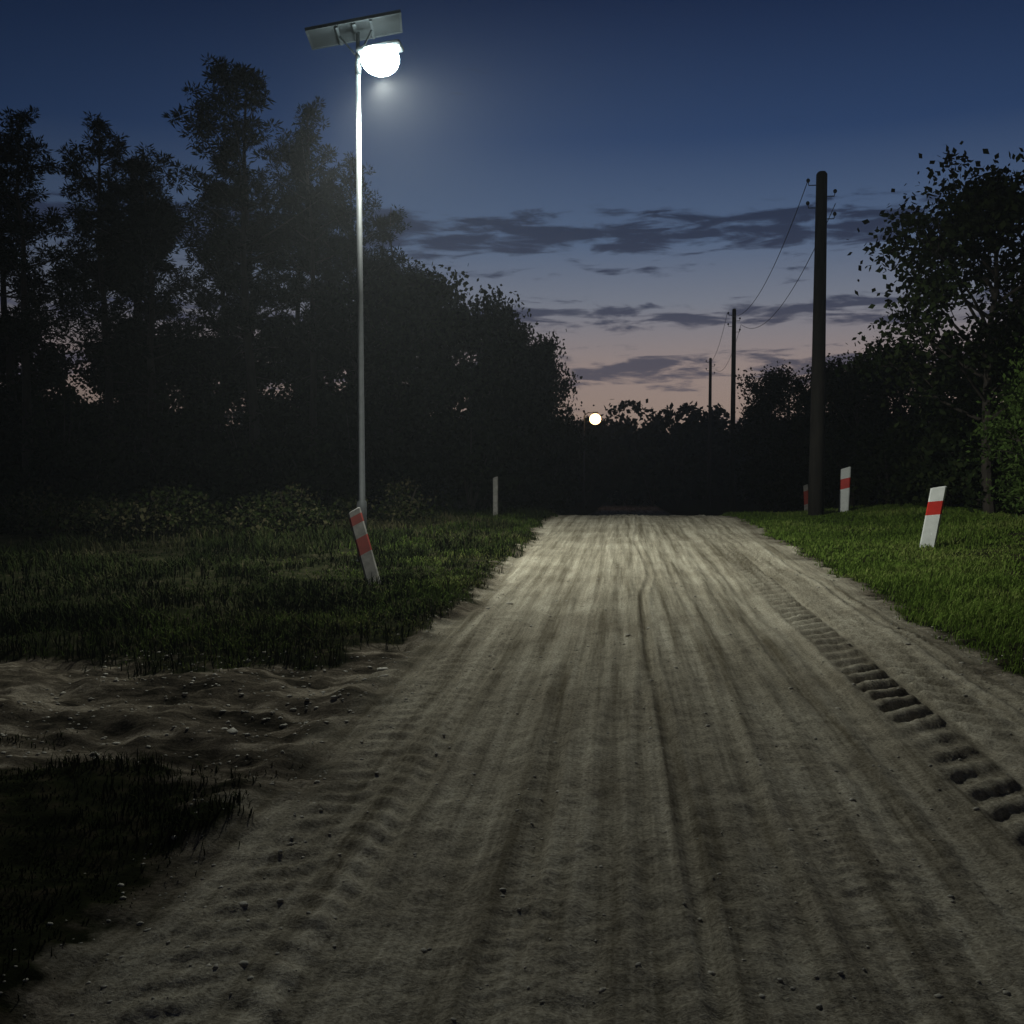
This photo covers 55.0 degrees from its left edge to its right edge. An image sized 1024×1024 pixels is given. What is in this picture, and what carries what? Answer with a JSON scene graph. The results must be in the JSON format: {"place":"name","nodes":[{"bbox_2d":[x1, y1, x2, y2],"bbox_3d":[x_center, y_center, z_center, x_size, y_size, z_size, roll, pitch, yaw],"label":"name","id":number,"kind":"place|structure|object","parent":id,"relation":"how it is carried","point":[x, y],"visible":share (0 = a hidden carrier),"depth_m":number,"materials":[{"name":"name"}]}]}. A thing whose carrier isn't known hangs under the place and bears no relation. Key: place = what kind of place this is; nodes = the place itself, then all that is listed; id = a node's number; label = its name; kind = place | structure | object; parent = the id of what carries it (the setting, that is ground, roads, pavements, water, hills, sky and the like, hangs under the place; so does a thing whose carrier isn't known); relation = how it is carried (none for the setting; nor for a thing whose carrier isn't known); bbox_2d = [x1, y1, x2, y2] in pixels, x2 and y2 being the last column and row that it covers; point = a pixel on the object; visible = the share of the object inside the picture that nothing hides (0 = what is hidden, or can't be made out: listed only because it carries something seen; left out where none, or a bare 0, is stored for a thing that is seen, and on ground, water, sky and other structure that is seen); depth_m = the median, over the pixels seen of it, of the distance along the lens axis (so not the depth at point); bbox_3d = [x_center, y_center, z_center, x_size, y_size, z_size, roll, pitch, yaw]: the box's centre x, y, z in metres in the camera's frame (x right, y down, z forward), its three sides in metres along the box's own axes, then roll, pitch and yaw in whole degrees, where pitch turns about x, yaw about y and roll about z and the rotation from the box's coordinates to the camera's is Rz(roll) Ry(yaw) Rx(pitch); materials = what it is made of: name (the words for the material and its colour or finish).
{"place":"outdoors","nodes":[
{"label":"outdoors","id":0,"kind":"place"},
{"bbox_2d":[0,724,302,1000],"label":"rough grass","id":1,"kind":"structure","parent":0,"point":[176,814],"depth_m":4.32,"materials":[{"name":"green plant"}]},
{"bbox_2d":[0,490,1023,1023],"bbox_3d":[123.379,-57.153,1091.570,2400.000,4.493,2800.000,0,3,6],"label":"ground","id":2,"kind":"structure","parent":0,"point":[42,992],"depth_m":5.87,"materials":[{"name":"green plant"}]},
{"bbox_2d":[0,204,48,342],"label":"pine tree","id":3,"kind":"object","parent":2,"relation":"on","point":[45,339],"visible":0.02,"depth_m":35.78,"materials":[{"name":"green plant"}]},
{"bbox_2d":[0,322,93,467],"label":"broadleaf tree","id":4,"kind":"object","parent":2,"relation":"on","point":[46,357],"visible":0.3,"depth_m":33.77,"materials":[{"name":"green plant"}]},
{"bbox_2d":[0,104,103,485],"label":"pine tree","id":5,"kind":"object","parent":2,"relation":"on","point":[24,333],"visible":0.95,"depth_m":29.68,"materials":[{"name":"green plant"}]},
{"bbox_2d":[0,136,109,508],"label":"pine tree","id":6,"kind":"object","parent":2,"relation":"on","point":[10,365],"visible":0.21,"depth_m":32.77,"materials":[{"name":"green plant"}]},
{"bbox_2d":[23,111,180,501],"bbox_3d":[-12.483,-6.211,30.839,4.305,12.598,3.787,1,3,18],"label":"pine tree","id":7,"kind":"object","parent":2,"relation":"on","point":[101,198],"visible":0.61,"depth_m":30.53,"materials":[{"name":"green plant"}]},
{"bbox_2d":[61,328,180,499],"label":"broadleaf tree","id":8,"kind":"object","parent":2,"relation":"on","point":[95,371],"visible":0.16,"depth_m":33.72,"materials":[{"name":"green plant"}]},
{"bbox_2d":[56,153,201,378],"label":"pine tree","id":9,"kind":"object","parent":2,"relation":"on","point":[167,316],"visible":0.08,"depth_m":36.60,"materials":[{"name":"green plant"}]},
{"bbox_2d":[63,158,195,446],"bbox_3d":[-13.596,-6.240,34.484,5.013,12.809,4.791,0,3,-1],"label":"pine tree","id":10,"kind":"object","parent":2,"relation":"on","point":[112,275],"visible":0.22,"depth_m":34.28,"materials":[{"name":"green plant"}]},
{"bbox_2d":[41,314,241,464],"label":"broadleaf tree","id":11,"kind":"object","parent":2,"relation":"on","point":[131,389],"visible":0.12,"depth_m":32.12,"materials":[{"name":"green plant"}]},
{"bbox_2d":[74,142,218,501],"bbox_3d":[-10.790,-5.435,29.419,3.999,11.109,4.304,2,4,29],"label":"pine tree","id":12,"kind":"object","parent":2,"relation":"on","point":[160,230],"visible":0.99,"depth_m":29.18,"materials":[{"name":"green plant"}]},
{"bbox_2d":[0,476,446,542],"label":"tall weeds","id":13,"kind":"object","parent":2,"relation":"on","point":[35,516],"visible":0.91,"depth_m":19.81,"materials":[{"name":"green plant"}]},
{"bbox_2d":[159,173,289,419],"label":"pine tree","id":14,"kind":"object","parent":2,"relation":"on","point":[200,296],"visible":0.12,"depth_m":37.26,"materials":[{"name":"green plant"}]},
{"bbox_2d":[178,162,300,427],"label":"pine tree","id":15,"kind":"object","parent":2,"relation":"on","point":[229,301],"visible":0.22,"depth_m":33.68,"materials":[{"name":"green plant"}]},
{"bbox_2d":[152,53,338,482],"bbox_3d":[-7.886,-6.608,29.763,5.345,13.487,6.119,0,3,-3],"label":"pine tree","id":16,"kind":"object","parent":2,"relation":"on","point":[244,321],"visible":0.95,"depth_m":28.86,"materials":[{"name":"green plant"}]},
{"bbox_2d":[204,308,350,507],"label":"broadleaf tree","id":17,"kind":"object","parent":2,"relation":"on","point":[292,360],"visible":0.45,"depth_m":31.02,"materials":[{"name":"green plant"}]},
{"bbox_2d":[0,503,557,680],"bbox_3d":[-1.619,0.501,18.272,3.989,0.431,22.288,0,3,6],"label":"grass verge","id":18,"kind":"object","parent":2,"relation":"on","point":[431,587],"depth_m":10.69,"materials":[{"name":"green plant"}]},
{"bbox_2d":[0,364,581,514],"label":"shrub thicket","id":19,"kind":"object","parent":2,"relation":"on","point":[242,472],"visible":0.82,"depth_m":29.70,"materials":[{"name":"green plant"}]},
{"bbox_2d":[246,150,342,468],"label":"pine tree","id":20,"kind":"object","parent":2,"relation":"on","point":[273,324],"visible":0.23,"depth_m":31.90,"materials":[{"name":"green plant"}]},
{"bbox_2d":[239,95,388,501],"bbox_3d":[-6.117,-6.264,30.706,4.237,12.737,4.050,-2,4,-37],"label":"pine tree","id":21,"kind":"object","parent":2,"relation":"on","point":[302,153],"visible":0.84,"depth_m":29.91,"materials":[{"name":"green plant"}]},
{"bbox_2d":[266,162,373,393],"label":"pine tree","id":22,"kind":"object","parent":2,"relation":"on","point":[330,173],"visible":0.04,"depth_m":36.26,"materials":[{"name":"green plant"}]},
{"bbox_2d":[242,310,416,467],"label":"broadleaf tree","id":23,"kind":"object","parent":2,"relation":"on","point":[348,379],"visible":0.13,"depth_m":30.89,"materials":[{"name":"green plant"}]},
{"bbox_2d":[305,9,403,560],"bbox_3d":[-2.314,-3.208,14.801,1.429,8.316,0.905,0,3,-4],"label":"street lamp","id":24,"kind":"object","parent":2,"relation":"on","point":[380,59],"visible":0.94,"depth_m":14.64,"materials":[{"name":"metal"}]},
{"bbox_2d":[307,150,405,476],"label":"pine tree","id":25,"kind":"object","parent":2,"relation":"on","point":[371,264],"visible":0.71,"depth_m":30.37,"materials":[{"name":"green plant"}]},
{"bbox_2d":[348,507,379,584],"bbox_3d":[-1.846,0.561,12.463,0.180,1.345,0.065,-14,-20,-12],"label":"guide post","id":26,"kind":"object","parent":2,"relation":"on","point":[362,542],"visible":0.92,"depth_m":12.48,"materials":[{"name":"white plastic"}]},
{"bbox_2d":[321,257,468,508],"bbox_3d":[-3.771,-4.035,31.418,5.167,8.335,5.198,0,3,6],"label":"broadleaf tree","id":27,"kind":"object","parent":2,"relation":"on","point":[417,413],"visible":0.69,"depth_m":30.32,"materials":[{"name":"green plant"}]},
{"bbox_2d":[374,204,441,388],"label":"pine tree","id":28,"kind":"object","parent":2,"relation":"on","point":[394,217],"visible":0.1,"depth_m":34.56,"materials":[{"name":"green plant"}]},
{"bbox_2d":[340,258,513,508],"bbox_3d":[-3.007,-4.072,32.458,5.138,8.467,6.901,-1,3,-24],"label":"broadleaf tree","id":29,"kind":"object","parent":2,"relation":"on","point":[441,290],"visible":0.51,"depth_m":31.10,"materials":[{"name":"green plant"}]},
{"bbox_2d":[493,476,497,514],"bbox_3d":[-0.430,-0.243,25.636,0.130,1.368,0.065,0,3,6],"label":"guide post","id":30,"kind":"object","parent":2,"relation":"on","point":[495,495],"visible":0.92,"depth_m":25.60,"materials":[{"name":"white plastic"}]},
{"bbox_2d":[1,396,1004,507],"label":"distant trees","id":31,"kind":"object","parent":2,"relation":"on","point":[636,465],"visible":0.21,"depth_m":89.27,"materials":[{"name":"green plant"}]},
{"bbox_2d":[432,278,583,506],"bbox_3d":[-1.133,-4.369,37.571,7.015,9.243,6.234,2,4,36],"label":"broadleaf tree","id":32,"kind":"object","parent":2,"relation":"on","point":[498,350],"visible":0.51,"depth_m":37.05,"materials":[{"name":"green plant"}]},
{"bbox_2d":[467,304,567,484],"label":"broadleaf tree","id":33,"kind":"object","parent":2,"relation":"on","point":[550,348],"visible":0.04,"depth_m":45.55,"materials":[{"name":"green plant"}]},
{"bbox_2d":[452,312,587,514],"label":"broadleaf tree","id":34,"kind":"object","parent":2,"relation":"on","point":[545,488],"visible":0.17,"depth_m":42.07,"materials":[{"name":"green plant"}]},
{"bbox_2d":[529,342,585,500],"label":"broadleaf tree","id":35,"kind":"object","parent":2,"relation":"on","point":[565,384],"visible":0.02,"depth_m":56.55,"materials":[{"name":"green plant"}]},
{"bbox_2d":[525,329,602,504],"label":"broadleaf tree","id":36,"kind":"object","parent":2,"relation":"on","point":[565,451],"visible":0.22,"depth_m":50.59,"materials":[{"name":"green plant"}]},
{"bbox_2d":[583,412,600,508],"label":"street lamp","id":37,"kind":"object","parent":2,"relation":"on","point":[595,418],"visible":0.98,"depth_m":79.57,"materials":[{"name":"metal"}]},
{"bbox_2d":[706,358,714,507],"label":"utility pole","id":38,"kind":"object","parent":2,"relation":"on","point":[709,440],"visible":0.98,"depth_m":75.46,"materials":[{"name":"brown wood"}]},
{"bbox_2d":[727,308,740,511],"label":"utility pole","id":39,"kind":"object","parent":2,"relation":"on","point":[732,450],"visible":0.95,"depth_m":53.18,"materials":[{"name":"brown wood"}]},
{"bbox_2d":[717,358,804,512],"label":"broadleaf tree","id":40,"kind":"object","parent":2,"relation":"on","point":[765,406],"visible":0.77,"depth_m":50.53,"materials":[{"name":"green plant"}]},
{"bbox_2d":[803,484,807,509],"bbox_3d":[8.931,-0.233,29.819,0.140,1.220,0.065,-3,3,7],"label":"guide post","id":41,"kind":"object","parent":2,"relation":"on","point":[805,488],"visible":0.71,"depth_m":29.78,"materials":[{"name":"white plastic"}]},
{"bbox_2d":[768,353,862,502],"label":"broadleaf tree","id":42,"kind":"object","parent":2,"relation":"on","point":[787,449],"visible":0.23,"depth_m":42.12,"materials":[{"name":"green plant"}]},
{"bbox_2d":[806,171,836,515],"bbox_3d":[8.313,-4.342,26.637,0.719,9.584,0.437,2,4,35],"label":"utility pole","id":43,"kind":"object","parent":2,"relation":"on","point":[816,465],"visible":0.96,"depth_m":26.51,"materials":[{"name":"brown wood"}]},
{"bbox_2d":[711,183,835,370],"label":"overhead wires","id":44,"kind":"object","parent":43,"relation":"attached to","point":[772,269],"visible":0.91,"depth_m":33.43,"materials":[{"name":"black metal"}]},
{"bbox_2d":[788,348,899,506],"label":"broadleaf tree","id":45,"kind":"object","parent":2,"relation":"on","point":[854,395],"visible":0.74,"depth_m":36.01,"materials":[{"name":"green plant"}]},
{"bbox_2d":[838,467,850,511],"bbox_3d":[9.311,-0.458,27.537,0.280,1.639,0.065,5,5,36],"label":"guide post","id":46,"kind":"object","parent":2,"relation":"on","point":[845,478],"visible":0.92,"depth_m":27.49,"materials":[{"name":"white plastic"}]},
{"bbox_2d":[719,502,1023,676],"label":"grass verge","id":47,"kind":"object","parent":2,"relation":"on","point":[901,520],"depth_m":14.95,"materials":[{"name":"green plant"}]},
{"bbox_2d":[736,395,1023,513],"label":"hedge","id":48,"kind":"object","parent":2,"relation":"on","point":[923,474],"visible":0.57,"depth_m":28.52,"materials":[{"name":"green plant"}]},
{"bbox_2d":[825,336,948,488],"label":"broadleaf tree","id":49,"kind":"object","parent":2,"relation":"on","point":[899,398],"visible":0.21,"depth_m":42.33,"materials":[{"name":"green plant"}]},
{"bbox_2d":[825,141,1023,514],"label":"birch tree","id":50,"kind":"object","parent":2,"relation":"on","point":[998,198],"visible":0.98,"depth_m":21.59,"materials":[{"name":"green plant"}]},
{"bbox_2d":[920,486,946,548],"bbox_3d":[7.215,0.231,16.909,0.250,1.415,0.065,12,9,30],"label":"guide post","id":51,"kind":"object","parent":2,"relation":"on","point":[933,515],"visible":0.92,"depth_m":16.86,"materials":[{"name":"white plastic"}]},
{"bbox_2d":[879,329,1002,506],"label":"broadleaf tree","id":52,"kind":"object","parent":2,"relation":"on","point":[969,407],"visible":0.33,"depth_m":29.02,"materials":[{"name":"green plant"}]},
{"bbox_2d":[925,340,1016,499],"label":"broadleaf tree","id":53,"kind":"object","parent":2,"relation":"on","point":[954,398],"visible":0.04,"depth_m":31.41,"materials":[{"name":"green plant"}]},
{"bbox_2d":[957,344,1023,518],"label":"shrub","id":54,"kind":"object","parent":2,"relation":"on","point":[1015,476],"visible":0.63,"depth_m":18.55,"materials":[{"name":"green plant"}]},
{"bbox_2d":[959,219,1023,430],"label":"birch tree","id":55,"kind":"object","parent":2,"relation":"on","point":[1009,288],"visible":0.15,"depth_m":23.82,"materials":[{"name":"green plant"}]},
{"bbox_2d":[960,337,1023,509],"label":"shrub","id":56,"kind":"object","parent":2,"relation":"on","point":[993,432],"visible":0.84,"depth_m":16.11,"materials":[{"name":"green plant"}]},
{"bbox_2d":[978,321,1023,524],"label":"shrub","id":57,"kind":"object","parent":2,"relation":"on","point":[1017,490],"visible":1,"depth_m":14.01,"materials":[{"name":"green plant"}]},
{"bbox_2d":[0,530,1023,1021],"bbox_3d":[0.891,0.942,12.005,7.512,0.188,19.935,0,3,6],"label":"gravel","id":58,"kind":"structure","parent":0,"point":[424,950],"depth_m":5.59,"materials":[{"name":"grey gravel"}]},
{"bbox_2d":[0,0,1023,432],"label":"sky","id":59,"kind":"structure","parent":0,"point":[637,172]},
{"bbox_2d":[51,491,1023,1023],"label":"dirt road","id":60,"kind":"structure","parent":0,"point":[693,793],"depth_m":4.23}
]}

